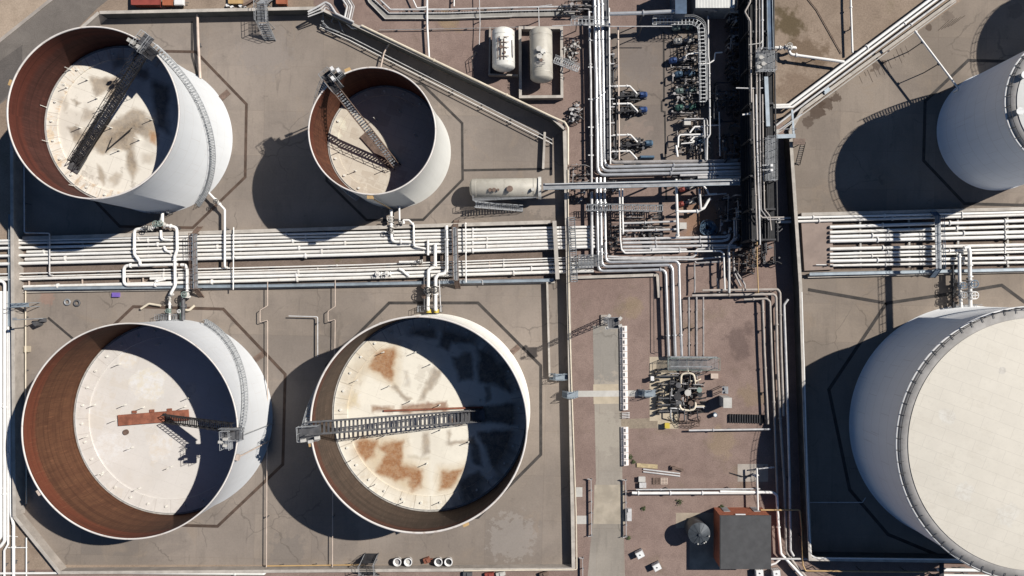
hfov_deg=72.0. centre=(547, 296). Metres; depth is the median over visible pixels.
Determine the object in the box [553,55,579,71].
walkway
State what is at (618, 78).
pipe
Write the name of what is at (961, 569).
pipe
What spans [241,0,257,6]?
timber pile
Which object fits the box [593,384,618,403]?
crossing patch
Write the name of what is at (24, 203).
pipe
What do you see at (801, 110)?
bund wall
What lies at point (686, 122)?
control cabinet
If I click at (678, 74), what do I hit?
pump
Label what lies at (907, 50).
ground stain
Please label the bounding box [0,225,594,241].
pipe
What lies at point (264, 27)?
wall stair
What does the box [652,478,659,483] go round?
pallet
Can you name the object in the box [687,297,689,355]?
pipe
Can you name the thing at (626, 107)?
pipe manifold
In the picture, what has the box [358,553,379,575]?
wall stair
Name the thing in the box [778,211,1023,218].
pipe
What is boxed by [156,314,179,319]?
valve platform
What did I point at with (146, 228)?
pipe
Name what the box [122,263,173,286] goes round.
pipe
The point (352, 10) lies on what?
pipe
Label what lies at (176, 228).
pipe
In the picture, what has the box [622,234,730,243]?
pipe
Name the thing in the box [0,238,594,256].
pipe
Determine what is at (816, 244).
culvert cover
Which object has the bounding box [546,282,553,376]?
pipe
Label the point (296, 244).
pipe
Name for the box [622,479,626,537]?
guard rail
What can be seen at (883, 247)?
pipe
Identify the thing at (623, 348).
barrier block
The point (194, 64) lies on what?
drain channel
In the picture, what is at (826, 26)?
pipe
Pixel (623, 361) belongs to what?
barrier block
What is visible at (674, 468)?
scrap
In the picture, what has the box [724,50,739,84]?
pipe manifold
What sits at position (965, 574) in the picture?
pipe
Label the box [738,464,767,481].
cabinet slab
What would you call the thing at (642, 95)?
pump
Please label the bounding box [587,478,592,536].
guard rail
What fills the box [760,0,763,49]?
pipe
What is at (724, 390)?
instrument stand
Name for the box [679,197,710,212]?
pipe
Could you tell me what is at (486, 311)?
tank drain
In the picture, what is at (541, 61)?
horizontal drum
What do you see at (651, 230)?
pipe
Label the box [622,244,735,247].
pipe
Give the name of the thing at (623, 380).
barrier block
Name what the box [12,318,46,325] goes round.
lamp post
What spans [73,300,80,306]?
tyre
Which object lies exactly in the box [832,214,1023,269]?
track bed
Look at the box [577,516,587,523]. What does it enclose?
paving slab
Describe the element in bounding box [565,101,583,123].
pipe manifold
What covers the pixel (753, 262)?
pipe manifold
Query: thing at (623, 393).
barrier block
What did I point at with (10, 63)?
gravel path
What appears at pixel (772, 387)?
pipe
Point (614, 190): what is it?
pipe manifold
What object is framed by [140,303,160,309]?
pipe
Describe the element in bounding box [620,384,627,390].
barrier block
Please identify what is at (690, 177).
pipe manifold
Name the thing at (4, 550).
pipe
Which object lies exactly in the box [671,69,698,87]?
pipe manifold
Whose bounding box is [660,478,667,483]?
pallet
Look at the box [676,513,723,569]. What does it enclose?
silo slab
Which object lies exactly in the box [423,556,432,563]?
scrap
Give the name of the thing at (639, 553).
liquid tote
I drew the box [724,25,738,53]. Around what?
pipe manifold
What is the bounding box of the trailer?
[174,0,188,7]
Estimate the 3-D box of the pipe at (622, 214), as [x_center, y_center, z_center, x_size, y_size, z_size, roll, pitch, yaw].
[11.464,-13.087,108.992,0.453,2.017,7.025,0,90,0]
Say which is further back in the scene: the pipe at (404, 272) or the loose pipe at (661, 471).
the loose pipe at (661, 471)
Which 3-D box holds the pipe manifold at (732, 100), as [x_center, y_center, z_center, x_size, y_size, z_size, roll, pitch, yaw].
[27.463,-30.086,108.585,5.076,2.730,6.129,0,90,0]
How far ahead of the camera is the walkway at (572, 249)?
108.28 m
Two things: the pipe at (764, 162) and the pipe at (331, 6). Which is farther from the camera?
the pipe at (331, 6)
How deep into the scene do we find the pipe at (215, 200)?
108.35 m
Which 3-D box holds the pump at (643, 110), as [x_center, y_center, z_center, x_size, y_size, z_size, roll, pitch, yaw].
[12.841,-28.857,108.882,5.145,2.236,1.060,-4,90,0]
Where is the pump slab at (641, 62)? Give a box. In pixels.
[611,29,712,164]
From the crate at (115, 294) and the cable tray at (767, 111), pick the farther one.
the crate at (115, 294)
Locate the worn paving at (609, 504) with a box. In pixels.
[594,485,624,523]
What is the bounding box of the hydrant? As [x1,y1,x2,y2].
[731,473,758,476]
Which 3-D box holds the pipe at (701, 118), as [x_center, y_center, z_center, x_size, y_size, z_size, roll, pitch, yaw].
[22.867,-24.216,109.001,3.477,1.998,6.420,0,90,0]
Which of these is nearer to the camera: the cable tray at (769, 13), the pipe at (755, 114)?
the cable tray at (769, 13)
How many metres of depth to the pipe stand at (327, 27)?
108.76 m
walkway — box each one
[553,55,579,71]
[568,217,577,281]
[571,16,608,30]
[586,204,662,211]
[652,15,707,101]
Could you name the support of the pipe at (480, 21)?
on the gravel yard at (732, 342)
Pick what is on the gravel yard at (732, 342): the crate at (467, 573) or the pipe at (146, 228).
the crate at (467, 573)
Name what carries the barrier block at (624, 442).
on the gravel yard at (732, 342)
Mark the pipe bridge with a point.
(639, 184)
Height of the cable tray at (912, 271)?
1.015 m
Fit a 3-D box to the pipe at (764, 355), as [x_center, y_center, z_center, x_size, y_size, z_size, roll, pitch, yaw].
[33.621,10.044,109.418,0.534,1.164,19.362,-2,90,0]
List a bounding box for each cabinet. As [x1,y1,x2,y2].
[627,508,631,520]
[679,222,686,228]
[683,118,690,126]
[711,373,717,378]
[719,395,731,407]
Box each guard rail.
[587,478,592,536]
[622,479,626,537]
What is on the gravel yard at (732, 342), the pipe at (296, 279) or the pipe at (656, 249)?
the pipe at (656, 249)
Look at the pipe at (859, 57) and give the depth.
108.64 m
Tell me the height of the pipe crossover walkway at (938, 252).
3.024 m
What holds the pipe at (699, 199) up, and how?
on the gravel yard at (732, 342)
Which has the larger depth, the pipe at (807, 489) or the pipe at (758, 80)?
the pipe at (807, 489)
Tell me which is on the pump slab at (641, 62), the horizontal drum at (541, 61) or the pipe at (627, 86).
the pipe at (627, 86)
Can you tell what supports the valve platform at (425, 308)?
on the bay floor at (525, 519)
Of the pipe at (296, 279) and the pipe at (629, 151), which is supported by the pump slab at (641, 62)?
the pipe at (629, 151)
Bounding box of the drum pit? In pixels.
[519,26,562,99]
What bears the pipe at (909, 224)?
on the track bed at (954, 242)
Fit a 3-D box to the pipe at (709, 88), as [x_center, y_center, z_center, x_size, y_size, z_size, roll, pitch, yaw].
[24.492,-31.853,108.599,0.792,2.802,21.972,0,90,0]
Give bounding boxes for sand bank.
[0,0,46,37]
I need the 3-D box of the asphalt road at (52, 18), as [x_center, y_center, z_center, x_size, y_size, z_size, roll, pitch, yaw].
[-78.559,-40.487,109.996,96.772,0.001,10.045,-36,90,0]
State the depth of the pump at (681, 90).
108.88 m
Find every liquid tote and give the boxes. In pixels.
[634,548,644,559]
[651,560,661,571]
[754,569,763,575]
[770,567,780,575]
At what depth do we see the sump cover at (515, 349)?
109.88 m
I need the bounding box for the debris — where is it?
[226,4,246,7]
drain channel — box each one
[47,317,72,338]
[191,22,198,75]
[464,168,551,170]
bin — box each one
[393,557,401,566]
[404,557,411,566]
[434,557,441,566]
[444,557,452,566]
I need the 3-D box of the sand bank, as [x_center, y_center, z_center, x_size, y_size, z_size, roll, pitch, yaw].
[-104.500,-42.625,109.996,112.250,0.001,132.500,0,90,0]
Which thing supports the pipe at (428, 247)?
on the track bed at (307, 261)
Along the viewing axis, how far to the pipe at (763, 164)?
102.76 m
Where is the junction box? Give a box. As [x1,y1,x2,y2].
[821,87,830,93]
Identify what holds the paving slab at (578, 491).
on the gravel yard at (732, 342)
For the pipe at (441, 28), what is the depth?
109.55 m
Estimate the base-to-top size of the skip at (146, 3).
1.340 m
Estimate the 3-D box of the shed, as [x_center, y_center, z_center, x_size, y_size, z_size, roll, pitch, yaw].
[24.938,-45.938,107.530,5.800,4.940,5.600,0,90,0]
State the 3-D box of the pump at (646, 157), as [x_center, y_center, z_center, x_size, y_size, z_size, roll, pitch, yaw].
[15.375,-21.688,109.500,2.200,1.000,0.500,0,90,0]
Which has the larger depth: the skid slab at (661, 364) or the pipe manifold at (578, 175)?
the skid slab at (661, 364)
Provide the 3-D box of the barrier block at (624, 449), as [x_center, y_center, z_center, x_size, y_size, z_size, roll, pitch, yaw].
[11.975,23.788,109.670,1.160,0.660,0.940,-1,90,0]
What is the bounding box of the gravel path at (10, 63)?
[0,45,21,102]
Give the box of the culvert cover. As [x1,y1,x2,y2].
[800,222,832,270]
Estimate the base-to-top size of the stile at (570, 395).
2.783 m
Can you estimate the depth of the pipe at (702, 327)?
108.88 m
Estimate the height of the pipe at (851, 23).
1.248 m
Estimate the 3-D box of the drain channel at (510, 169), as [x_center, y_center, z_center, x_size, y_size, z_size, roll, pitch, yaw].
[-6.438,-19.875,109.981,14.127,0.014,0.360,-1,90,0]
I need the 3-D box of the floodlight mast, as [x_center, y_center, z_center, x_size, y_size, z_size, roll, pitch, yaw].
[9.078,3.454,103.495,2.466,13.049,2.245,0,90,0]
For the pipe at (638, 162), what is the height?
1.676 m
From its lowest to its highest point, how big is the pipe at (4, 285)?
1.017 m
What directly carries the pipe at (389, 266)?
on the track bed at (307, 261)
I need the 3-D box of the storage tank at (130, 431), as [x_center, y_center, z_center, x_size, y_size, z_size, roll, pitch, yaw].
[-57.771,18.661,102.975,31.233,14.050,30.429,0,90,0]
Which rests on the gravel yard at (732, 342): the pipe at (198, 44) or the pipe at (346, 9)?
the pipe at (346, 9)
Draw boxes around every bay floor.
[23,15,571,564]
[793,0,1023,553]
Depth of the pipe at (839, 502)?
109.43 m
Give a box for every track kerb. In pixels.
[22,220,549,239]
[22,280,554,292]
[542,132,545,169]
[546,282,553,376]
[552,221,559,279]
[800,207,1023,215]
[807,271,1023,277]
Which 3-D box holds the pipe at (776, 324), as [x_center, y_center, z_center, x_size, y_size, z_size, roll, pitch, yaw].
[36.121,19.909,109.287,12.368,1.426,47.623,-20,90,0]
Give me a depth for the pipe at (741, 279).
108.88 m
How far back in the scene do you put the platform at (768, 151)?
102.50 m
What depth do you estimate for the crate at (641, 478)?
109.36 m
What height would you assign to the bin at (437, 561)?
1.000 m
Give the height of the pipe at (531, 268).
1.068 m
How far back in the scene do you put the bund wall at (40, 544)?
108.71 m
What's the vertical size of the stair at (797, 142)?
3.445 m
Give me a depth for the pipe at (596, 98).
108.29 m
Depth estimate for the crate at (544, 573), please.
109.40 m
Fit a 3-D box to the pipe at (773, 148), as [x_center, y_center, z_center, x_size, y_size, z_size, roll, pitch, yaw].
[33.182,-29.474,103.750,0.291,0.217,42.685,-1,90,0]
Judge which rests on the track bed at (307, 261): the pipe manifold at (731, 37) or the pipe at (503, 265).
the pipe at (503, 265)
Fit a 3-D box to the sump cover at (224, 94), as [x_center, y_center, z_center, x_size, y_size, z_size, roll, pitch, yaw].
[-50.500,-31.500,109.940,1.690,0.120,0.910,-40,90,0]
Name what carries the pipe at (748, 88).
on the pipe rack at (744, 147)
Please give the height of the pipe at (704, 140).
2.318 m
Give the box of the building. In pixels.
[714,507,770,568]
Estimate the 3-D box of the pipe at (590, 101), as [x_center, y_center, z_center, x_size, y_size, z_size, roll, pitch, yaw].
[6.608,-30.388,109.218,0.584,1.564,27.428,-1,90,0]
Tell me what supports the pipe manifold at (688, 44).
on the pump slab at (641, 62)
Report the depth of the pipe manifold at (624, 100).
108.87 m
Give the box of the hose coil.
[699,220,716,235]
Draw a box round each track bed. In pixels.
[24,224,552,284]
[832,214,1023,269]
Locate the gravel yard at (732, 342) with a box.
[0,0,983,575]
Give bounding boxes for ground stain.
[859,15,964,81]
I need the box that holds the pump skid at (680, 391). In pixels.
[654,356,719,426]
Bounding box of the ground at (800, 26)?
[0,0,960,569]
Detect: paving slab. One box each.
[576,487,581,496]
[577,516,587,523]
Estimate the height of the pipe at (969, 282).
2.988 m
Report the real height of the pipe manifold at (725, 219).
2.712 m
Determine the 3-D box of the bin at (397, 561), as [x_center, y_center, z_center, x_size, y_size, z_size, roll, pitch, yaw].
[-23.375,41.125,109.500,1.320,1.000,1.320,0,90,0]
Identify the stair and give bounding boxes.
[253,0,275,40]
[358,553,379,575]
[473,197,537,211]
[793,139,805,164]
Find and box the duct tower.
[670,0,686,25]
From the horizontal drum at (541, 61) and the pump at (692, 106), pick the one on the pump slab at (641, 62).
the pump at (692, 106)
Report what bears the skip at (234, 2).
on the ground at (800, 26)
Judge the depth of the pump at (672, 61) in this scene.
108.93 m
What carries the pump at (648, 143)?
on the pump slab at (641, 62)
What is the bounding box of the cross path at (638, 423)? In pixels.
[621,418,657,428]
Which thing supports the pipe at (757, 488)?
on the gravel yard at (732, 342)
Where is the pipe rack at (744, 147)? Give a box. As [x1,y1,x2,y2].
[735,0,775,243]
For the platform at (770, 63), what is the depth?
102.40 m
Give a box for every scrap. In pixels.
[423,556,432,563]
[670,465,683,470]
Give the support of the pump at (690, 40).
on the pump slab at (641, 62)
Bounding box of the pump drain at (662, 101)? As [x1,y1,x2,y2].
[661,32,666,199]
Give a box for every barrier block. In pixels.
[619,326,626,331]
[620,332,626,338]
[620,339,626,344]
[620,345,626,351]
[620,352,626,357]
[620,358,627,364]
[620,365,627,370]
[620,371,627,377]
[620,378,627,383]
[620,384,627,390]
[620,391,627,396]
[620,397,627,403]
[620,404,627,409]
[621,427,627,432]
[621,433,627,439]
[621,440,627,445]
[621,446,628,452]
[621,452,628,458]
[621,459,628,465]
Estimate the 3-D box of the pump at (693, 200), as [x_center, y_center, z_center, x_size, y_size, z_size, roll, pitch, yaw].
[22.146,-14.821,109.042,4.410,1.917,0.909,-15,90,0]
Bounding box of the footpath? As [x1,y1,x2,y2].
[572,390,637,396]
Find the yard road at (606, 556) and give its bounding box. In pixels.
[588,326,624,575]
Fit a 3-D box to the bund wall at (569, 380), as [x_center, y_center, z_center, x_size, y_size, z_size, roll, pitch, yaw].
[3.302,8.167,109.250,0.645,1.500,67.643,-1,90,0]
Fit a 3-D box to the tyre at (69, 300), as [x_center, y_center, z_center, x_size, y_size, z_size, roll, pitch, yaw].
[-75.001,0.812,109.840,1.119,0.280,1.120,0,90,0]
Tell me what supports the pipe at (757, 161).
on the pipe rack at (744, 147)
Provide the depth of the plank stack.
109.79 m
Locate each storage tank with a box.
[6,26,232,213]
[21,319,272,539]
[296,313,529,533]
[308,66,450,209]
[849,305,1023,575]
[937,51,1023,190]
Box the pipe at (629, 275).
[571,273,660,297]
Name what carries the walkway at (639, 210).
on the gravel yard at (732, 342)
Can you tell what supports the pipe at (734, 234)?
on the gravel yard at (732, 342)
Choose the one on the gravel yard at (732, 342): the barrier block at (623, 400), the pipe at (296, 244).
the barrier block at (623, 400)
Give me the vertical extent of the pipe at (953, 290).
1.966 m
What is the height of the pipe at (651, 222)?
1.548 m
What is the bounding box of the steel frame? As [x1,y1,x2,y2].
[774,109,801,138]
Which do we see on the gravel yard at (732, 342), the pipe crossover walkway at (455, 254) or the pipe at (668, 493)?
the pipe at (668, 493)
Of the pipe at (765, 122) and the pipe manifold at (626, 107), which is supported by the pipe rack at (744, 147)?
the pipe at (765, 122)
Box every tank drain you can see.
[94,50,247,228]
[113,305,286,527]
[325,82,463,220]
[325,301,541,518]
[808,284,1023,553]
[922,59,1023,206]
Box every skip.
[131,0,161,7]
[162,0,173,6]
[228,0,242,4]
[276,0,287,5]
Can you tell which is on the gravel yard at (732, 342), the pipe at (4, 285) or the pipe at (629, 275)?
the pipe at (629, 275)
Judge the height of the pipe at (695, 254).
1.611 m
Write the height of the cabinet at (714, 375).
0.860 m
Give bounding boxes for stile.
[549,373,567,380]
[562,390,577,398]
[638,389,655,396]
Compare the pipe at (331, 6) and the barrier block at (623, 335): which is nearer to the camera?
the pipe at (331, 6)
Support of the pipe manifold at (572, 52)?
on the gravel yard at (732, 342)
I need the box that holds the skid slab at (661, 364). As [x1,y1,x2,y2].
[650,357,677,428]
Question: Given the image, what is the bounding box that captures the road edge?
[0,0,52,42]
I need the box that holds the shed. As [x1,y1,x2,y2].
[690,0,734,18]
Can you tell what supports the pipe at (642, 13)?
on the gravel yard at (732, 342)
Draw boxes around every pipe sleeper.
[858,221,861,266]
[956,218,958,266]
[1006,217,1008,266]
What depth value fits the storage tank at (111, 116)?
101.13 m
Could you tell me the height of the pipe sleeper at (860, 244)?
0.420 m
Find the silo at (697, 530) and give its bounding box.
[684,516,709,544]
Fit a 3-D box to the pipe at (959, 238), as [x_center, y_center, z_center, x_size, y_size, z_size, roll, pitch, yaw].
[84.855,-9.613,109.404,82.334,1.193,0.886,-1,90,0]
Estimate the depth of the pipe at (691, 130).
108.19 m
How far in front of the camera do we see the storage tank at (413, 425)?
106.70 m
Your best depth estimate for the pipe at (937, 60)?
105.53 m
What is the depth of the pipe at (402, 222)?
108.47 m
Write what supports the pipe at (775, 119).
on the pipe rack at (744, 147)
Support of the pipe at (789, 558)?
on the gravel yard at (732, 342)
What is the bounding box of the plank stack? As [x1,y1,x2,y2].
[637,463,657,468]
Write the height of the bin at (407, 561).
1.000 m
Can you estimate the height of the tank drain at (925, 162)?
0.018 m
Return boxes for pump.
[614,91,646,99]
[614,106,646,114]
[622,140,652,148]
[639,156,653,159]
[668,52,701,65]
[671,18,704,32]
[672,32,706,45]
[673,65,707,78]
[674,83,708,95]
[674,99,708,111]
[678,186,696,192]
[678,194,704,207]
[679,139,703,145]
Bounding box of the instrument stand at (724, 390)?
[720,386,727,393]
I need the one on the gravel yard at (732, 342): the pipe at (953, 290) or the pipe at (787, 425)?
the pipe at (787, 425)
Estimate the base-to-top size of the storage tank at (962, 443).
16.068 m
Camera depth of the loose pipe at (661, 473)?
109.79 m
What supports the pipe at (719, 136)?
on the gravel yard at (732, 342)
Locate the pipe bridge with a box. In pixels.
[543,179,739,190]
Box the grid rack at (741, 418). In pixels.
[728,414,765,422]
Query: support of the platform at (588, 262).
on the gravel yard at (732, 342)
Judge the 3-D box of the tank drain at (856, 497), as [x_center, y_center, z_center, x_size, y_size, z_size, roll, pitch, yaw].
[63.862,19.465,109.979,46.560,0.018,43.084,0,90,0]
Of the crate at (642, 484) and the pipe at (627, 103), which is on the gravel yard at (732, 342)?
the crate at (642, 484)
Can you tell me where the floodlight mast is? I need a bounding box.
[601,314,622,329]
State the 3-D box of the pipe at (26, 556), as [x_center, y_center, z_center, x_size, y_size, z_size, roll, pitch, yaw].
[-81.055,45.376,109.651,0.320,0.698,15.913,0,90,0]
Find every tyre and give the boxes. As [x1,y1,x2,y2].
[64,298,70,305]
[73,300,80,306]
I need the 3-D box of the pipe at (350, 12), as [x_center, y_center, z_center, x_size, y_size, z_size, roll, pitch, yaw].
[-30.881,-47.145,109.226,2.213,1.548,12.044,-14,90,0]
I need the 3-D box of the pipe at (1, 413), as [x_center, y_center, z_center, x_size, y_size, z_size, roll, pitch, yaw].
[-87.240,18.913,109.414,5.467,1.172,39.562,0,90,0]
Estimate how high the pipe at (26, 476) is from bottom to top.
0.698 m
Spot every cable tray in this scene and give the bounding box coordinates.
[8,214,10,325]
[24,278,553,289]
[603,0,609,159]
[764,77,769,126]
[766,0,773,49]
[809,268,1023,275]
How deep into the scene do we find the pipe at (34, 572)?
109.05 m
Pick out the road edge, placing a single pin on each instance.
(23, 21)
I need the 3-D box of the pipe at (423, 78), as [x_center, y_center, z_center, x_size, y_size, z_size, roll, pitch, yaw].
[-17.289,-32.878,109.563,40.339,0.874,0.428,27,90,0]
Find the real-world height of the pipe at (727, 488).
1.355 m
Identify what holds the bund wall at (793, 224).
on the bay floor at (863, 145)
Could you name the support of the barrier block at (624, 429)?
on the gravel yard at (732, 342)
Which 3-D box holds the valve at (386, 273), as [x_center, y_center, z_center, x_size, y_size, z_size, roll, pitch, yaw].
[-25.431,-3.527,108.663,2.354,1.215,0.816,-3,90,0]
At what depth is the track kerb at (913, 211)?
109.20 m
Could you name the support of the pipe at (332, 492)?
on the bay floor at (525, 519)
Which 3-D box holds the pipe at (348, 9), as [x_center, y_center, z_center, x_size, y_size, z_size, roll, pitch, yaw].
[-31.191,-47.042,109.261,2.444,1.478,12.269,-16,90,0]
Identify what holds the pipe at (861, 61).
on the ground at (800, 26)
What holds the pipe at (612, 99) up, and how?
on the gravel yard at (732, 342)
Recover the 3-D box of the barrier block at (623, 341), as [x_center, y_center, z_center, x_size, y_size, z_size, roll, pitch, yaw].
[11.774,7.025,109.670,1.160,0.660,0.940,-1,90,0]
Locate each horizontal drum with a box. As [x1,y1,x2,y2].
[469,177,540,198]
[492,26,514,72]
[529,26,552,82]
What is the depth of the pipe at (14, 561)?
109.03 m
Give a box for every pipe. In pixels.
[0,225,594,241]
[0,229,594,244]
[0,232,594,249]
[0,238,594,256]
[0,245,594,265]
[0,256,593,274]
[0,259,593,277]
[0,262,577,280]
[0,280,6,290]
[0,291,2,539]
[0,291,6,547]
[0,571,265,575]
[3,291,9,575]
[8,330,17,575]
[23,165,52,275]
[23,269,593,287]
[24,241,594,260]
[25,290,28,503]
[26,235,594,252]
[26,537,29,575]
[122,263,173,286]
[132,215,177,266]
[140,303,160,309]
[150,265,593,279]
[157,213,180,295]
[159,230,171,241]
[165,294,172,319]
[180,263,191,297]
[180,293,186,319]
[196,14,201,78]
[208,192,229,267]
[233,227,234,289]
[260,282,269,566]
[265,563,360,566]
[289,315,319,356]
[308,1,353,22]
[308,4,332,14]
[308,7,333,16]
[320,27,551,143]
[321,25,551,139]
[328,280,335,566]
[342,0,355,28]
[345,0,353,27]
[347,0,352,18]
[350,0,360,25]
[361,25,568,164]
[368,0,575,19]
[374,0,573,13]
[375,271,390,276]
[379,0,577,11]
[380,27,517,30]
[380,38,391,66]
[387,209,410,243]
[398,206,425,249]
[399,259,422,263]
[399,268,409,277]
[421,277,425,309]
[423,244,436,310]
[426,0,429,56]
[427,240,429,254]
[431,225,448,310]
[439,280,440,311]
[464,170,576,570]
[465,222,466,281]
[479,0,480,44]
[552,24,671,36]
[571,273,660,297]
[588,11,592,181]
[590,192,593,255]
[592,0,740,176]
[595,177,669,357]
[596,0,740,172]
[599,177,676,357]
[600,0,740,168]
[603,177,682,355]
[607,256,722,260]
[608,8,610,163]
[608,156,737,164]
[608,246,739,258]
[609,9,674,24]
[612,51,613,158]
[613,85,636,93]
[613,102,637,112]
[613,133,637,141]
[615,150,636,159]
[617,27,619,159]
[619,189,725,289]
[621,189,623,234]
[622,230,729,239]
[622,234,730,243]
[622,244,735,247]
[623,247,686,251]
[624,220,675,223]
[624,228,675,231]
[632,491,755,494]
[636,487,759,489]
[643,468,679,473]
[643,471,679,476]
[653,274,657,352]
[674,145,678,156]
[674,179,679,236]
[677,126,703,146]
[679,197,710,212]
[680,173,740,176]
[686,118,707,135]
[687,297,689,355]
[689,428,770,431]
[690,135,703,140]
[692,292,806,575]
[693,263,695,292]
[694,260,720,263]
[695,297,697,355]
[697,176,740,178]
[698,52,722,65]
[698,189,701,209]
[701,297,704,355]
[702,288,784,415]
[703,120,705,159]
[703,186,716,194]
[704,16,710,159]
[716,112,720,155]
[720,490,802,575]
[726,218,735,292]
[732,0,737,10]
[732,251,741,286]
[734,268,745,287]
[736,87,763,88]
[739,0,944,151]
[744,0,751,102]
[744,297,800,572]
[747,0,752,241]
[752,0,757,241]
[752,89,757,239]
[754,0,758,241]
[754,242,758,292]
[754,468,758,509]
[755,0,783,217]
[755,94,760,244]
[757,0,762,241]
[758,0,783,219]
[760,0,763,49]
[761,48,765,241]
[761,300,768,423]
[761,506,927,572]
[762,94,771,230]
[764,0,768,241]
[765,0,770,241]
[771,50,775,241]
[771,555,807,559]
[773,0,778,241]
[775,42,796,50]
[776,0,931,106]
[776,0,937,109]
[777,1,955,133]
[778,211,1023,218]
[778,213,1023,222]
[782,299,794,556]
[788,49,844,62]
[801,292,957,559]
[809,0,841,53]
[810,498,865,502]
[829,219,1023,228]
[829,224,1023,233]
[829,230,1023,238]
[829,234,1023,242]
[829,242,1023,250]
[829,247,1023,254]
[829,251,1023,257]
[829,255,1023,262]
[832,261,1023,266]
[849,0,853,52]
[908,30,958,93]
[937,567,979,571]
[944,572,988,575]
[949,266,957,307]
[954,254,967,306]
[963,245,978,306]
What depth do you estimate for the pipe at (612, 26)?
105.75 m
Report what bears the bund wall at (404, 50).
on the bay floor at (525, 519)
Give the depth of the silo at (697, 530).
106.72 m
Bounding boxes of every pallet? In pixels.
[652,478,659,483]
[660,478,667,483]
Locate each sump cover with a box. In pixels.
[219,89,229,100]
[253,352,264,361]
[510,345,520,354]
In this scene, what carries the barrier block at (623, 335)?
on the gravel yard at (732, 342)
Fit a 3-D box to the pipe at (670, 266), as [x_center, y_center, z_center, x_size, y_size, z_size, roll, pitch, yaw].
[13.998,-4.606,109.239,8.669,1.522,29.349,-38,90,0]
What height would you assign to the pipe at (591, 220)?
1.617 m
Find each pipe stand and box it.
[321,13,344,34]
[929,557,943,575]
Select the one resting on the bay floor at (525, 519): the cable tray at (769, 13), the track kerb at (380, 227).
the track kerb at (380, 227)
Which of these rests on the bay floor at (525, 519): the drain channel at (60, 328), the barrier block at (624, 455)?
the drain channel at (60, 328)
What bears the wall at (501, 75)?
on the gravel yard at (732, 342)
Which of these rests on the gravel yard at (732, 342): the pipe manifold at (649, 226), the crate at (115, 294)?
the pipe manifold at (649, 226)
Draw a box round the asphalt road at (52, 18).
[0,0,106,103]
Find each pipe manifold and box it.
[560,0,592,15]
[564,39,580,63]
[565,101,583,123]
[566,163,590,203]
[599,227,621,249]
[605,179,618,193]
[608,212,664,239]
[610,51,618,159]
[613,105,642,118]
[617,89,643,103]
[620,137,644,152]
[670,51,697,70]
[670,83,701,104]
[670,102,699,119]
[670,175,718,179]
[671,33,702,56]
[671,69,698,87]
[675,120,710,154]
[708,82,739,123]
[714,194,734,234]
[716,119,739,162]
[723,9,738,27]
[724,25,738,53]
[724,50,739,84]
[728,194,741,243]
[730,241,758,274]
[758,220,783,265]
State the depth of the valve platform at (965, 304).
108.50 m
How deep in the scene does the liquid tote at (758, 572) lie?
108.87 m
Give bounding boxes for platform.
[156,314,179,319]
[417,306,442,311]
[578,255,601,266]
[752,47,776,76]
[762,136,777,182]
[951,304,981,307]
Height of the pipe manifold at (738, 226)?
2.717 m
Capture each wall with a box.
[10,12,106,516]
[13,514,573,573]
[100,7,321,18]
[318,7,564,132]
[488,27,517,77]
[563,130,574,568]
[784,130,962,562]
[788,0,955,130]
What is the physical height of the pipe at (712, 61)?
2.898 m
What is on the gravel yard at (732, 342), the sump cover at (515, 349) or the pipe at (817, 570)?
the pipe at (817, 570)
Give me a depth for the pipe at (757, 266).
106.93 m
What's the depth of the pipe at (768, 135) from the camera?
103.93 m
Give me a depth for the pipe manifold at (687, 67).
109.03 m
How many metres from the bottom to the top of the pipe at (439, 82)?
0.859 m
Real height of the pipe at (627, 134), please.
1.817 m
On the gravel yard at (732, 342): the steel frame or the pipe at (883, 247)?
the steel frame
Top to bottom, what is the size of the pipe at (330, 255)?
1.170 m
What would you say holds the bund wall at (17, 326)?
on the bay floor at (525, 519)
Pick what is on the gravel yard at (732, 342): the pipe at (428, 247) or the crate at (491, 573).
the crate at (491, 573)
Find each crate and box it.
[24,346,30,351]
[112,293,119,296]
[463,571,471,575]
[485,571,493,575]
[496,571,505,575]
[539,571,548,575]
[639,476,644,481]
[639,482,645,487]
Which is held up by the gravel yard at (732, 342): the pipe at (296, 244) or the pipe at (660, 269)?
the pipe at (660, 269)
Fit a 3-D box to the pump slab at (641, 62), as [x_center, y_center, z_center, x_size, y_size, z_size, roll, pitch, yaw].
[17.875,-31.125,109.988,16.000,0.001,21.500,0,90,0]
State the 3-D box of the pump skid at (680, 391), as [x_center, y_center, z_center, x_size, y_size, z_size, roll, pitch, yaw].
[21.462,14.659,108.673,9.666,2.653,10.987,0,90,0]

